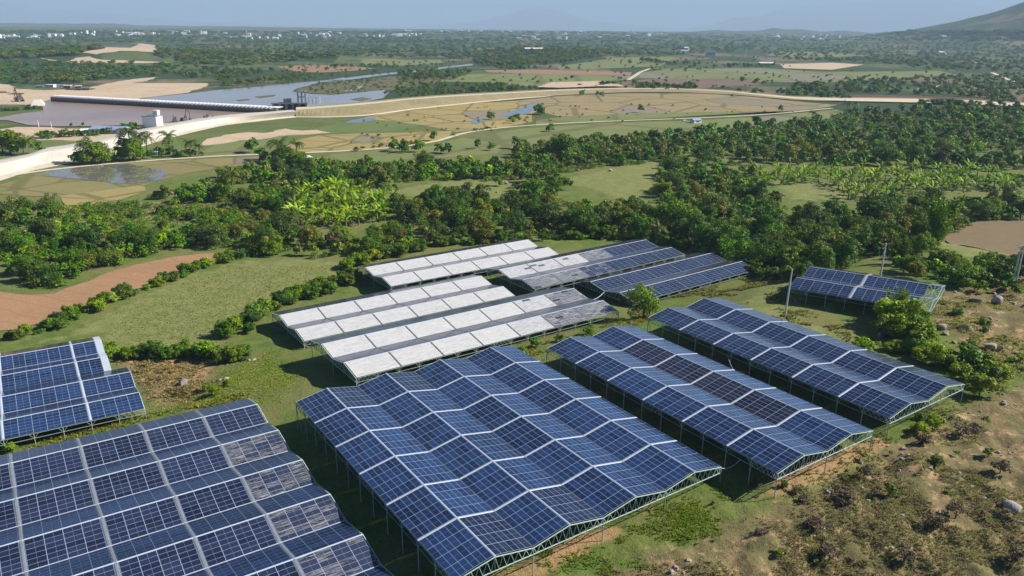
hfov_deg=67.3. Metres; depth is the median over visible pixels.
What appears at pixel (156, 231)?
broadleaf tree
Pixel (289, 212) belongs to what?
coconut palm
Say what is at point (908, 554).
shrub
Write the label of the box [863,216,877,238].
broadleaf tree
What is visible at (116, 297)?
shrub
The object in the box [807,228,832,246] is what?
broadleaf tree
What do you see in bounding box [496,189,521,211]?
broadleaf tree
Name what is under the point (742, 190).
broadleaf tree
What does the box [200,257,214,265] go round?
shrub
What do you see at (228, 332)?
shrub
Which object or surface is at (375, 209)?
banana plant
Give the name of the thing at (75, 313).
shrub
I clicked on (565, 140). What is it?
broadleaf tree
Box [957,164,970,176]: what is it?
banana plant
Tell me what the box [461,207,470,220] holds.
broadleaf tree
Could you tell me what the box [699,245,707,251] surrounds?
shrub
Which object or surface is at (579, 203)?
broadleaf tree
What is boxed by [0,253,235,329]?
dirt field
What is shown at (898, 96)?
dirt road
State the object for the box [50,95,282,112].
weir
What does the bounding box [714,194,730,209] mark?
broadleaf tree
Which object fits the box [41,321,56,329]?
shrub
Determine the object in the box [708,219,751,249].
broadleaf tree
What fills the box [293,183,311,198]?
banana plant
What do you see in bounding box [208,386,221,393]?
shrub
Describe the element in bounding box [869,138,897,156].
broadleaf tree
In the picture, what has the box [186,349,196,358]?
shrub
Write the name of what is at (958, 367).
shrub
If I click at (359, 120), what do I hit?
shallow pool
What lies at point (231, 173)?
coconut palm
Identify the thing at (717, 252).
shrub
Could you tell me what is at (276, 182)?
broadleaf tree
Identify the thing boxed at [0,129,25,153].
broadleaf tree
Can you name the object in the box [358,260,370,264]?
shrub
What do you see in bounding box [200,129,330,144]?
sand bank
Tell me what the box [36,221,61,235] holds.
broadleaf tree
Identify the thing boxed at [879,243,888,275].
utility pole
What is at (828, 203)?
broadleaf tree
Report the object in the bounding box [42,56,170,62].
sand hill
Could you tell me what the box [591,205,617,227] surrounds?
broadleaf tree
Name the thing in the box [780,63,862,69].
tan field
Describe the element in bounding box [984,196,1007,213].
broadleaf tree
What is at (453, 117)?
golden paddy
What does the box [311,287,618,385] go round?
solar array
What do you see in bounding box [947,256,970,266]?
broadleaf tree
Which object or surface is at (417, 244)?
shrub
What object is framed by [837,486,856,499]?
shrub
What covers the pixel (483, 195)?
broadleaf tree
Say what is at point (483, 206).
broadleaf tree
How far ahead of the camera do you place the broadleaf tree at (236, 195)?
339.33 m
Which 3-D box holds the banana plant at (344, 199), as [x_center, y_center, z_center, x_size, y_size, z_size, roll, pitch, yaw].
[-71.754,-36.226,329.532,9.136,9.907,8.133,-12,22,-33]
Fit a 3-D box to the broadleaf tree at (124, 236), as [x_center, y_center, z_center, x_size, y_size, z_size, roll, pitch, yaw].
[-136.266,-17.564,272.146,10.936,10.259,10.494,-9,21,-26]
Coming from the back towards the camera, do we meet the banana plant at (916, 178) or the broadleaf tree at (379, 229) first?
the banana plant at (916, 178)
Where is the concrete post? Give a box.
[784,269,792,316]
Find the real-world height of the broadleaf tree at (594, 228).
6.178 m
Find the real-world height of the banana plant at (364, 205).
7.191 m
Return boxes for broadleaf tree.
[0,129,12,151]
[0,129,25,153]
[0,201,14,221]
[0,222,24,248]
[3,195,23,208]
[12,232,35,251]
[13,251,34,270]
[14,197,34,208]
[15,257,44,280]
[25,241,48,260]
[26,216,60,239]
[36,193,64,213]
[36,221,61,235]
[36,261,62,282]
[37,237,58,248]
[54,249,75,268]
[61,228,88,246]
[64,251,83,264]
[68,237,87,253]
[74,135,101,163]
[77,225,106,248]
[81,252,97,269]
[83,141,108,162]
[86,145,115,163]
[94,244,122,264]
[103,228,119,240]
[109,224,140,244]
[115,138,130,159]
[121,138,145,160]
[127,228,146,246]
[137,230,158,252]
[143,228,167,240]
[188,225,207,241]
[199,219,217,228]
[199,223,228,246]
[210,171,230,184]
[213,182,233,198]
[226,223,242,238]
[232,188,249,204]
[240,190,257,204]
[242,221,264,238]
[248,225,272,246]
[252,208,268,222]
[254,186,280,196]
[254,223,277,236]
[257,193,274,207]
[259,236,282,254]
[263,196,284,210]
[266,210,285,229]
[268,156,288,171]
[269,179,280,186]
[272,145,297,159]
[273,213,301,238]
[278,188,300,200]
[281,149,305,163]
[284,163,307,183]
[289,158,303,168]
[294,153,313,170]
[296,227,313,244]
[297,223,321,242]
[298,157,319,173]
[325,165,341,183]
[326,230,340,242]
[327,159,341,167]
[329,221,353,243]
[350,164,367,177]
[358,228,383,249]
[366,224,385,239]
[370,165,386,175]
[379,161,395,174]
[381,219,404,238]
[387,192,405,212]
[393,227,407,241]
[394,201,416,225]
[401,203,424,227]
[412,197,424,210]
[413,149,428,163]
[415,192,427,207]
[417,152,434,163]
[421,228,435,244]
[422,184,444,203]
[422,197,439,211]
[425,209,447,223]
[428,190,445,209]
[429,218,450,233]
[437,192,466,216]
[443,186,458,202]
[444,209,461,229]
[448,204,470,227]
[451,187,475,206]
[453,226,468,238]
[455,182,472,198]
[457,201,473,215]
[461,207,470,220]
[468,209,487,228]
[469,183,492,200]
[469,211,492,227]
[474,191,494,211]
[474,197,493,213]
[474,219,494,242]
[491,200,506,213]
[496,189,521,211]
[501,211,529,231]
[507,209,521,219]
[509,195,527,209]
[512,202,528,213]
[523,197,543,220]
[524,178,544,192]
[528,193,542,205]
[535,202,559,225]
[537,193,555,205]
[546,210,566,229]
[549,133,574,154]
[549,133,577,155]
[560,202,585,230]
[562,206,600,231]
[576,201,589,210]
[584,223,599,237]
[588,147,603,162]
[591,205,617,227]
[612,200,627,210]
[612,204,631,229]
[613,198,628,208]
[615,208,636,230]
[622,195,647,207]
[624,282,662,317]
[628,202,643,213]
[629,135,647,152]
[629,213,654,238]
[638,201,656,217]
[650,207,659,219]
[652,181,672,194]
[653,196,694,230]
[653,208,674,229]
[658,157,683,170]
[658,168,684,190]
[672,219,688,236]
[673,190,691,200]
[676,214,707,242]
[679,202,691,213]
[685,207,701,230]
[689,181,706,198]
[691,139,713,162]
[694,188,724,206]
[694,215,729,246]
[699,204,717,221]
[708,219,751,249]
[712,200,726,216]
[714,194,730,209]
[714,233,738,258]
[715,217,742,237]
[724,204,741,218]
[728,239,756,258]
[731,184,751,196]
[731,224,753,236]
[732,216,748,226]
[742,237,776,263]
[745,202,786,232]
[746,226,759,239]
[747,233,765,247]
[749,180,770,198]
[756,214,784,236]
[758,137,776,159]
[759,211,788,233]
[759,231,786,250]
[760,144,773,161]
[762,198,789,218]
[767,239,788,266]
[771,245,802,268]
[778,238,793,246]
[782,230,808,248]
[783,238,811,260]
[784,144,798,155]
[785,214,801,229]
[785,221,810,239]
[791,205,802,218]
[792,260,812,276]
[795,218,817,236]
[796,141,817,156]
[796,256,814,265]
[798,240,824,265]
[800,201,831,222]
[804,223,831,246]
[806,241,835,267]
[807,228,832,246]
[817,220,841,230]
[820,141,840,158]
[820,199,839,211]
[821,225,834,231]
[824,231,844,247]
[826,202,852,216]
[829,234,860,267]
[830,237,857,256]
[831,210,852,229]
[845,215,869,230]
[848,227,873,253]
[850,223,860,230]
[855,190,890,219]
[857,223,874,231]
[858,202,902,221]
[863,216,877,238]
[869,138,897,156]
[870,220,892,241]
[873,196,893,208]
[874,145,902,165]
[874,217,895,225]
[875,231,896,253]
[876,221,904,240]
[877,212,893,221]
[880,216,911,235]
[880,228,901,248]
[886,191,904,206]
[890,202,910,220]
[892,234,913,257]
[894,254,910,272]
[897,255,926,271]
[898,140,925,162]
[902,207,928,233]
[904,205,919,214]
[905,205,927,221]
[906,195,924,206]
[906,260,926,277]
[909,218,929,234]
[910,221,931,234]
[911,230,938,255]
[918,187,945,202]
[919,198,932,214]
[928,247,953,263]
[931,144,956,166]
[934,137,956,151]
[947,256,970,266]
[951,258,981,286]
[952,213,967,228]
[958,263,985,277]
[967,199,996,219]
[972,250,998,275]
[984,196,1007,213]
[989,254,1023,277]
[998,184,1022,205]
[1008,246,1023,264]
[1009,199,1023,218]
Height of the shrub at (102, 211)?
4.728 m
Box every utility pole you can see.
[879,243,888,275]
[1014,245,1023,279]
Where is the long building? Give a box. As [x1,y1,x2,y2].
[89,126,129,133]
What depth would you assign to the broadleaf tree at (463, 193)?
329.71 m
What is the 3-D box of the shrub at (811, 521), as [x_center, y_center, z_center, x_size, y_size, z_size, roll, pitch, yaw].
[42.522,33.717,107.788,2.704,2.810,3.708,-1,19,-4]
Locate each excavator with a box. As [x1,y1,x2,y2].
[13,88,24,101]
[180,109,191,120]
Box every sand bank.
[0,77,208,106]
[1,122,171,140]
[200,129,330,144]
[538,81,622,87]
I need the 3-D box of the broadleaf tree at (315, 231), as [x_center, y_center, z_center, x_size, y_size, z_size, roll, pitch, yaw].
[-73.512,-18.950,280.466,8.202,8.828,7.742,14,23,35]
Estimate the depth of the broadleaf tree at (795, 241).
254.98 m
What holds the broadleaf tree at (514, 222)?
on the ground at (740, 546)
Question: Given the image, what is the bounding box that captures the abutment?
[31,99,44,105]
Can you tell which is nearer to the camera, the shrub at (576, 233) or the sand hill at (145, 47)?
the shrub at (576, 233)
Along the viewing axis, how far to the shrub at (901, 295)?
185.03 m
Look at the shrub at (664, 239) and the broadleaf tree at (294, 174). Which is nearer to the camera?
the shrub at (664, 239)
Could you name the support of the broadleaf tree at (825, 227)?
on the ground at (740, 546)
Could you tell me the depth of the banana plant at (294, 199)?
329.74 m
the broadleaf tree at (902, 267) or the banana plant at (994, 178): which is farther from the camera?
the banana plant at (994, 178)
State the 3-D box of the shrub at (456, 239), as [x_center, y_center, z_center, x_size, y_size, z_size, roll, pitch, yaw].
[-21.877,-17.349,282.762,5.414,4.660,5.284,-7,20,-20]
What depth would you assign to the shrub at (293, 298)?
220.63 m
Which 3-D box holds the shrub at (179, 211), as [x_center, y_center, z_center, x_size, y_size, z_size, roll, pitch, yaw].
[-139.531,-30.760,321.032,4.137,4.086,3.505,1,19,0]
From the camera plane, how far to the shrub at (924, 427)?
131.65 m
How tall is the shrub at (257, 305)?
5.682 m
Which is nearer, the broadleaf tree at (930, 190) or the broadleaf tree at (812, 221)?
the broadleaf tree at (812, 221)
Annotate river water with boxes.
[145,77,388,105]
[328,63,478,80]
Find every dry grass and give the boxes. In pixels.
[117,355,218,402]
[604,406,1023,575]
[929,280,1023,391]
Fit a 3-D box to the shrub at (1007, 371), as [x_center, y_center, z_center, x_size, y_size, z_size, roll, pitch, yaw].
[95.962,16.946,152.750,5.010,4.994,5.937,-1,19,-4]
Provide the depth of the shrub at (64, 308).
210.00 m
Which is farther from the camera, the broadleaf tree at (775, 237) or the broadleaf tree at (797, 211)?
the broadleaf tree at (797, 211)
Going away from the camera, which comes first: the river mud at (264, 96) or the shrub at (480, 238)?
the shrub at (480, 238)
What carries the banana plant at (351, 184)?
on the ground at (740, 546)
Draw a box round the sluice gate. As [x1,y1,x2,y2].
[271,91,320,110]
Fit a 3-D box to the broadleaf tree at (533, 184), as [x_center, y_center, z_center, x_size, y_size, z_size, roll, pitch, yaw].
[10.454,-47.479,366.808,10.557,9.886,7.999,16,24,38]
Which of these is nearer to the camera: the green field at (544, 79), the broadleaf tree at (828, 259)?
the broadleaf tree at (828, 259)
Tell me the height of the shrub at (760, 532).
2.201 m
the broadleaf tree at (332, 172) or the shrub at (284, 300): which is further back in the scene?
the broadleaf tree at (332, 172)
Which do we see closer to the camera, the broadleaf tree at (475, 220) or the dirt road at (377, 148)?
the broadleaf tree at (475, 220)
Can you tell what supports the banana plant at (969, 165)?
on the ground at (740, 546)
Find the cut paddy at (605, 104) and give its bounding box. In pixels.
[518,93,834,116]
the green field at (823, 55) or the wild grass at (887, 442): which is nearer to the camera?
the wild grass at (887, 442)
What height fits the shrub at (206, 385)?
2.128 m
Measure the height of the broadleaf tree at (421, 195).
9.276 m
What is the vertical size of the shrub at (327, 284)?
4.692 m
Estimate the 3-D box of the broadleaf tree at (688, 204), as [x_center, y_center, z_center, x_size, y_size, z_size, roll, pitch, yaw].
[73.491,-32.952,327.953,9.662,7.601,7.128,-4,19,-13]
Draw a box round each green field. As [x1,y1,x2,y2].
[0,140,88,158]
[191,132,285,156]
[281,120,420,137]
[329,110,849,162]
[360,58,442,65]
[440,73,631,87]
[536,109,811,125]
[556,57,674,69]
[638,68,957,81]
[767,51,864,57]
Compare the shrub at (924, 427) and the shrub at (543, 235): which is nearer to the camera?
the shrub at (924, 427)
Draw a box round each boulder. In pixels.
[178,378,187,385]
[877,331,884,337]
[936,324,946,329]
[959,325,972,329]
[969,298,982,302]
[984,343,996,349]
[991,295,1003,304]
[1002,500,1022,514]
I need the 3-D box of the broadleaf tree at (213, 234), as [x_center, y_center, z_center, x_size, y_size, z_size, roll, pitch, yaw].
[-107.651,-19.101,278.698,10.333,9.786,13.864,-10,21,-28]
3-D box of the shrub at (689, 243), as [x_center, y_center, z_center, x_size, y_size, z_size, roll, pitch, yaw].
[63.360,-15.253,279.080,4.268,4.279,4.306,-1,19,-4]
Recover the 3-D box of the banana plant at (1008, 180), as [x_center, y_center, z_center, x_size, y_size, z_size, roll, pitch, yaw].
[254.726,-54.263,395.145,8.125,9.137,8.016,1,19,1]
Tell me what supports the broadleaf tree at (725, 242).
on the ground at (740, 546)
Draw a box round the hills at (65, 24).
[0,23,679,32]
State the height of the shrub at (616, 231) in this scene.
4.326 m
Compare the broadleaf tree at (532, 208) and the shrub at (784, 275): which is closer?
the shrub at (784, 275)
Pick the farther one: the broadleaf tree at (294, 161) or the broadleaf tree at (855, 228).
the broadleaf tree at (294, 161)
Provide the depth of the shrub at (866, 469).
120.10 m
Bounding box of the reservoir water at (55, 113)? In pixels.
[0,99,249,125]
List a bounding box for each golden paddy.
[60,185,145,204]
[287,131,451,151]
[364,101,546,131]
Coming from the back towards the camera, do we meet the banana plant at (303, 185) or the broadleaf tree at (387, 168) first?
the broadleaf tree at (387, 168)
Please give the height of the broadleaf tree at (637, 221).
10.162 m
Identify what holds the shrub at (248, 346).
on the ground at (740, 546)
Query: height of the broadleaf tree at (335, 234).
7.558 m
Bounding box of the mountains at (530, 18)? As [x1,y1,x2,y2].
[0,0,678,31]
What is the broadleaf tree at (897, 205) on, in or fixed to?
on the ground at (740, 546)
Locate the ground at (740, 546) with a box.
[0,2,1023,575]
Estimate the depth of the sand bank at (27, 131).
561.59 m
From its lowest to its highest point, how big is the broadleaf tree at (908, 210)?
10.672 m
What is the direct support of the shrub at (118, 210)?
on the ground at (740, 546)
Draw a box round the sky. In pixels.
[0,0,1023,28]
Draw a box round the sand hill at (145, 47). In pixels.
[83,43,155,53]
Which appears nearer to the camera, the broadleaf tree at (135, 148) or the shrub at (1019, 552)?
the shrub at (1019, 552)
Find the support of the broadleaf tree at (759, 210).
on the ground at (740, 546)
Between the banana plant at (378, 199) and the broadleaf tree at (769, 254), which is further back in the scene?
the banana plant at (378, 199)
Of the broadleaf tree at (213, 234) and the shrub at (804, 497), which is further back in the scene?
the broadleaf tree at (213, 234)
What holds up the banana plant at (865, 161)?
on the ground at (740, 546)
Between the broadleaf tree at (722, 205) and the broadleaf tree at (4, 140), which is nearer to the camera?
the broadleaf tree at (722, 205)
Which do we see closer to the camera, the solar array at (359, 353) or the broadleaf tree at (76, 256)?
the solar array at (359, 353)
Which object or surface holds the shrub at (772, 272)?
on the ground at (740, 546)
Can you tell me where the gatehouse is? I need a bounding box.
[142,110,162,127]
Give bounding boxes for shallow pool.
[347,117,375,122]
[471,118,482,123]
[501,102,538,116]
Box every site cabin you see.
[45,84,56,86]
[62,85,71,88]
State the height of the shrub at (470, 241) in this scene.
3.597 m
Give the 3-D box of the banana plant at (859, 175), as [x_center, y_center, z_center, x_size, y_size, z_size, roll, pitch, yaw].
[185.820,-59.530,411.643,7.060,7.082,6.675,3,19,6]
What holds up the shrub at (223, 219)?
on the ground at (740, 546)
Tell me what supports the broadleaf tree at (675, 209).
on the ground at (740, 546)
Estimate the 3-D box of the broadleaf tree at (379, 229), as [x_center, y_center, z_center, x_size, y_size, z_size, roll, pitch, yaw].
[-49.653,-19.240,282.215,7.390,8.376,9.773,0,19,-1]
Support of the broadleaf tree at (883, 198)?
on the ground at (740, 546)
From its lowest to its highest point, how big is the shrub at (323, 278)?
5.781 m
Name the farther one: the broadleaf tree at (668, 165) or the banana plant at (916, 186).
the broadleaf tree at (668, 165)
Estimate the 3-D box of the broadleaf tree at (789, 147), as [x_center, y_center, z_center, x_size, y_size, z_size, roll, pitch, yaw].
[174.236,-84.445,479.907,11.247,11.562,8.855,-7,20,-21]
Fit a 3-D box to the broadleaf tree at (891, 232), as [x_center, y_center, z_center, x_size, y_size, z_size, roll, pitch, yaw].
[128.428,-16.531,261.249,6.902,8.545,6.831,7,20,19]
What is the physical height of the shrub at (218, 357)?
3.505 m
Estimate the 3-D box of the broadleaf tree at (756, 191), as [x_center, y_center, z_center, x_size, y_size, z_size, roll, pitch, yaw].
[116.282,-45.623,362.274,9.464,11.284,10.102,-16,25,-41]
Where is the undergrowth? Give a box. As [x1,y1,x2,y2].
[0,109,1023,286]
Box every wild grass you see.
[24,391,249,448]
[47,264,339,347]
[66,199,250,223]
[144,348,317,415]
[523,314,651,359]
[535,484,733,575]
[671,277,891,351]
[783,399,971,497]
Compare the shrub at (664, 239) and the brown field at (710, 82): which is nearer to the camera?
the shrub at (664, 239)
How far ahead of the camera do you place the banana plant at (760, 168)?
421.37 m
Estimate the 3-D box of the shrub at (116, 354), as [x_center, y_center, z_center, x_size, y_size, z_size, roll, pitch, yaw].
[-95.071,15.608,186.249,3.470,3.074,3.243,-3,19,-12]
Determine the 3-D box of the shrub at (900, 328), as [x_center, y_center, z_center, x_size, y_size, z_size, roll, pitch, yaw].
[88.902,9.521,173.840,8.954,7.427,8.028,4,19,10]
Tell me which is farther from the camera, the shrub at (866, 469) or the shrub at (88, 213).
the shrub at (88, 213)
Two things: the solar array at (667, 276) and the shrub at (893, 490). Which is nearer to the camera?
the shrub at (893, 490)
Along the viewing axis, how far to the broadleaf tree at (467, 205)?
317.48 m
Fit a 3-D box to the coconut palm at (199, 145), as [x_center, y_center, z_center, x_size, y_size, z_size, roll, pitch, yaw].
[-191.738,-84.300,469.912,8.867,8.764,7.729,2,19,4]
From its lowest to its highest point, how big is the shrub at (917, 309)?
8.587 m
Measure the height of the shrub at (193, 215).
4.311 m
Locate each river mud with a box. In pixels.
[255,95,274,97]
[295,75,443,93]
[351,97,370,100]
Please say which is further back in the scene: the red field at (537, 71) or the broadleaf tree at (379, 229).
the red field at (537, 71)
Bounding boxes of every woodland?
[0,29,1023,149]
[0,89,1023,563]
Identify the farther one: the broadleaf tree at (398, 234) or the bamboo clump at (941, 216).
the broadleaf tree at (398, 234)
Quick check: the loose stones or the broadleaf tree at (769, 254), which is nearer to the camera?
the loose stones
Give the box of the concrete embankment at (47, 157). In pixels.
[0,109,297,180]
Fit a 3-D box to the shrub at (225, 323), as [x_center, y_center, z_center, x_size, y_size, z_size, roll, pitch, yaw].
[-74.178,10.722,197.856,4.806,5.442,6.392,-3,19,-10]
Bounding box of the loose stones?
[650,276,1023,574]
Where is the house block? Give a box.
[705,51,714,56]
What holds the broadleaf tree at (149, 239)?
on the ground at (740, 546)
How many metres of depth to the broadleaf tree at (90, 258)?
250.07 m
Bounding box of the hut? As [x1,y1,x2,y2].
[690,118,701,122]
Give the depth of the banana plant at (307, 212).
314.38 m
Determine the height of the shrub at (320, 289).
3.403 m
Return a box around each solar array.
[0,336,110,391]
[0,367,145,451]
[0,398,393,575]
[272,274,514,348]
[295,346,721,575]
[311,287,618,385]
[357,239,557,289]
[487,239,684,291]
[546,326,872,497]
[576,252,750,305]
[647,298,964,439]
[790,266,945,314]
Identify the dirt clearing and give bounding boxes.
[945,218,1023,254]
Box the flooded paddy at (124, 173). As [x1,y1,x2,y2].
[43,164,167,183]
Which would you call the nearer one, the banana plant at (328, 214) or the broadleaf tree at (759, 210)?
the broadleaf tree at (759, 210)
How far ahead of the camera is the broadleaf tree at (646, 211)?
317.42 m
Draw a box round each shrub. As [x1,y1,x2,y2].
[2,332,15,339]
[2,441,17,452]
[6,328,26,339]
[17,323,32,332]
[40,317,53,327]
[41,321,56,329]
[47,311,68,319]
[52,315,71,327]
[60,305,77,311]
[64,213,75,220]
[67,309,81,319]
[73,303,83,310]
[83,209,93,216]
[84,207,97,214]
[86,298,103,309]
[87,294,105,307]
[94,302,106,310]
[96,291,112,299]
[96,293,109,303]
[98,208,109,215]
[98,341,120,357]
[108,292,121,301]
[110,283,124,291]
[112,346,126,356]
[113,207,123,214]
[113,284,133,298]
[120,345,138,358]
[129,342,145,358]
[142,340,164,354]
[148,345,163,358]
[152,274,165,285]
[155,205,164,211]
[157,271,168,279]
[158,219,171,227]
[158,349,172,358]
[166,338,190,356]
[170,272,179,280]
[171,343,184,357]
[172,209,182,214]
[176,263,191,271]
[183,209,196,218]
[183,348,196,356]
[185,212,196,218]
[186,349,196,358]
[187,260,198,270]
[190,339,215,358]
[198,213,208,218]
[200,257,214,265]
[202,382,211,390]
[204,345,223,360]
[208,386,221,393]
[211,352,226,362]
[213,252,224,262]
[213,320,232,337]
[218,218,230,223]
[221,328,235,337]
[222,253,234,262]
[222,379,232,385]
[223,248,233,254]
[223,345,244,361]
[226,315,242,330]
[232,249,245,257]
[236,343,252,351]
[238,315,245,322]
[239,350,250,359]
[242,323,255,331]
[244,305,254,313]
[245,311,261,323]
[246,300,269,315]
[250,245,261,254]
[257,296,278,313]
[270,290,285,300]
[271,295,288,303]
[275,293,292,305]
[283,284,300,292]
[286,289,299,303]
[288,290,298,303]
[292,284,304,297]
[298,283,309,297]
[302,283,319,297]
[306,276,326,286]
[317,287,325,293]
[319,280,333,293]
[326,275,339,282]
[329,281,339,292]
[337,272,345,283]
[341,258,353,268]
[341,272,354,284]
[343,256,355,264]
[344,267,357,278]
[354,271,362,278]
[355,253,368,264]
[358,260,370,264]
[361,253,372,263]
[365,248,382,258]
[373,244,388,255]
[378,243,393,255]
[391,243,408,255]
[392,242,407,253]
[408,242,419,251]
[414,239,427,249]
[429,232,442,241]
[432,239,442,246]
[439,236,448,246]
[448,235,459,244]
[449,232,462,243]
[466,237,474,244]
[474,232,486,243]
[486,232,496,241]
[494,229,508,240]
[516,234,524,238]
[523,234,530,239]
[528,337,541,346]
[537,232,547,239]
[554,334,563,340]
[561,230,572,238]
[572,230,582,238]
[583,323,594,334]
[597,227,612,237]
[611,229,623,236]
[613,232,621,238]
[625,231,639,239]
[649,232,661,240]
[660,234,674,243]
[677,239,690,248]
[682,241,691,247]
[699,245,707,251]
[712,248,724,257]
[737,256,750,263]
[747,265,756,274]
[750,261,763,272]
[750,478,761,487]
[754,269,763,277]
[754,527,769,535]
[762,268,770,278]
[765,266,780,279]
[774,549,783,556]
[776,268,788,278]
[780,266,795,280]
[780,480,788,487]
[792,484,802,493]
[798,494,809,503]
[805,515,824,531]
[819,541,838,559]
[829,444,841,452]
[831,480,840,492]
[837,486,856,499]
[837,497,851,507]
[852,336,875,349]
[855,464,873,476]
[868,314,901,334]
[872,297,897,322]
[877,298,923,321]
[883,340,898,351]
[883,482,897,495]
[884,313,919,336]
[892,310,932,334]
[892,339,910,351]
[896,542,916,564]
[901,336,926,351]
[902,297,925,315]
[903,317,939,345]
[910,422,930,434]
[911,342,941,363]
[911,345,927,359]
[913,313,933,325]
[914,412,924,419]
[914,434,935,443]
[915,336,934,343]
[924,414,946,429]
[924,509,945,530]
[929,343,962,364]
[930,455,944,464]
[934,514,949,522]
[942,350,961,367]
[945,501,964,518]
[948,361,973,379]
[950,307,963,315]
[952,422,971,435]
[958,340,995,371]
[962,374,1005,395]
[965,362,980,372]
[966,338,977,346]
[966,424,979,437]
[979,316,991,325]
[979,365,1006,379]
[981,359,1014,380]
[982,447,994,456]
[990,459,1012,472]
[1007,544,1023,561]
[1015,352,1023,360]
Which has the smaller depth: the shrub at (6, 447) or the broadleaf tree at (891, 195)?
the shrub at (6, 447)
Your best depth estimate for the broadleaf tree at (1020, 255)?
221.97 m
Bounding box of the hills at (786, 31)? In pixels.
[680,28,892,34]
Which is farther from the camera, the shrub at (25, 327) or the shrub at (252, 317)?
the shrub at (252, 317)
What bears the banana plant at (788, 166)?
on the ground at (740, 546)
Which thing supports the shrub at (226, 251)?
on the ground at (740, 546)
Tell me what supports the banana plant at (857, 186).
on the ground at (740, 546)
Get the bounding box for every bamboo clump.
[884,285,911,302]
[917,190,968,247]
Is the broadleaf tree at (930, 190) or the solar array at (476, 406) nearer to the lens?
the solar array at (476, 406)
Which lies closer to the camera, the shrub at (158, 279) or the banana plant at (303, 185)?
the shrub at (158, 279)
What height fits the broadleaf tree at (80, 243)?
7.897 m
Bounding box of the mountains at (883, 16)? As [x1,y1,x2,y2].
[674,0,998,32]
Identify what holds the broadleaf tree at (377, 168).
on the ground at (740, 546)
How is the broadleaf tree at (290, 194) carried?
on the ground at (740, 546)
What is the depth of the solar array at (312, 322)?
208.17 m
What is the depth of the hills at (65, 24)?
8987.43 m
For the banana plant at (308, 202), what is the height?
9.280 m
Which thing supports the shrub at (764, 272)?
on the ground at (740, 546)
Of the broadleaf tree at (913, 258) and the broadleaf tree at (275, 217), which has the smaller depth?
the broadleaf tree at (913, 258)
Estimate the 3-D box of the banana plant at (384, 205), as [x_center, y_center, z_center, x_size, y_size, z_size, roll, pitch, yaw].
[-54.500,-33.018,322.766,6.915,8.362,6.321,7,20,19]
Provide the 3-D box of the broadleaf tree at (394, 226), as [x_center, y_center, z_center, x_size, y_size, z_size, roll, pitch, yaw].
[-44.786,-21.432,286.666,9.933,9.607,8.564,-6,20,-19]
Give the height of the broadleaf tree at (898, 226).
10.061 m
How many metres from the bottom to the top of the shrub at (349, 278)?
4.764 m
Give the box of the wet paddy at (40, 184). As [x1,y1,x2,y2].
[0,157,270,196]
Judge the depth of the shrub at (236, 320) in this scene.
199.99 m
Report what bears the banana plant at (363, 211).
on the ground at (740, 546)
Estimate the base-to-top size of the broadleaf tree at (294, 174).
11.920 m
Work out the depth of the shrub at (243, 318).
204.55 m
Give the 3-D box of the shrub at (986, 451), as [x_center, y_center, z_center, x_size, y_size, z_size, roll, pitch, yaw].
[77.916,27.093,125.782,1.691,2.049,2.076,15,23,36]
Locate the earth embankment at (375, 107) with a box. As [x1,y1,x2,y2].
[296,87,1023,116]
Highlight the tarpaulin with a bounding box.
[620,297,633,306]
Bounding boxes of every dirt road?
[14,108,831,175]
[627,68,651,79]
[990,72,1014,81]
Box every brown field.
[616,78,759,88]
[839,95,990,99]
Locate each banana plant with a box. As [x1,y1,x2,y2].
[285,201,304,224]
[287,194,301,203]
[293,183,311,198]
[297,187,309,197]
[297,201,312,216]
[298,198,313,214]
[298,213,313,224]
[300,209,314,221]
[306,204,320,218]
[308,194,323,201]
[312,205,326,224]
[315,180,332,189]
[315,189,331,198]
[318,211,327,225]
[320,182,334,194]
[324,176,342,190]
[324,210,335,224]
[326,208,338,221]
[329,189,342,207]
[331,172,342,185]
[331,209,341,224]
[333,192,352,208]
[339,209,352,225]
[340,202,357,218]
[342,178,356,188]
[345,193,358,212]
[350,212,364,224]
[351,209,366,222]
[352,191,366,200]
[353,187,367,195]
[357,180,372,195]
[357,201,371,215]
[357,209,367,222]
[364,189,374,206]
[368,202,387,221]
[369,193,385,202]
[375,200,387,217]
[376,187,389,197]
[387,188,399,195]
[754,161,766,176]
[772,166,784,175]
[783,162,792,170]
[783,170,792,184]
[799,168,809,182]
[813,168,825,181]
[825,170,835,182]
[827,170,844,185]
[833,172,845,188]
[839,178,852,195]
[842,186,855,198]
[846,169,857,179]
[849,180,865,195]
[852,188,860,201]
[855,170,863,182]
[859,158,869,167]
[866,166,883,184]
[871,177,883,184]
[875,160,887,170]
[880,184,894,191]
[882,166,893,179]
[891,163,904,178]
[896,169,909,181]
[898,173,910,187]
[911,158,920,171]
[911,174,925,189]
[912,182,922,195]
[927,180,939,187]
[933,161,944,172]
[934,167,948,176]
[935,177,952,191]
[949,165,966,176]
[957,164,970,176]
[959,175,972,189]
[965,158,975,169]
[971,163,984,174]
[973,173,984,182]
[985,164,998,179]
[987,173,1000,185]
[994,176,1005,190]
[1001,174,1017,183]
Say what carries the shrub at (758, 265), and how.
on the ground at (740, 546)
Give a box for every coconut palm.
[12,137,30,153]
[18,135,37,153]
[113,125,144,158]
[127,131,148,145]
[139,132,154,148]
[156,130,180,147]
[180,138,196,155]
[192,143,204,156]
[215,166,245,193]
[266,136,288,150]
[280,208,304,228]
[286,138,306,150]
[645,220,668,241]
[842,100,853,110]
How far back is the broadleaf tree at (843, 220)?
293.81 m
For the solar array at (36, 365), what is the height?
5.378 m
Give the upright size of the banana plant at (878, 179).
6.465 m
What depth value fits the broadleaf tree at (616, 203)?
318.95 m
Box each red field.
[278,65,372,72]
[485,69,631,74]

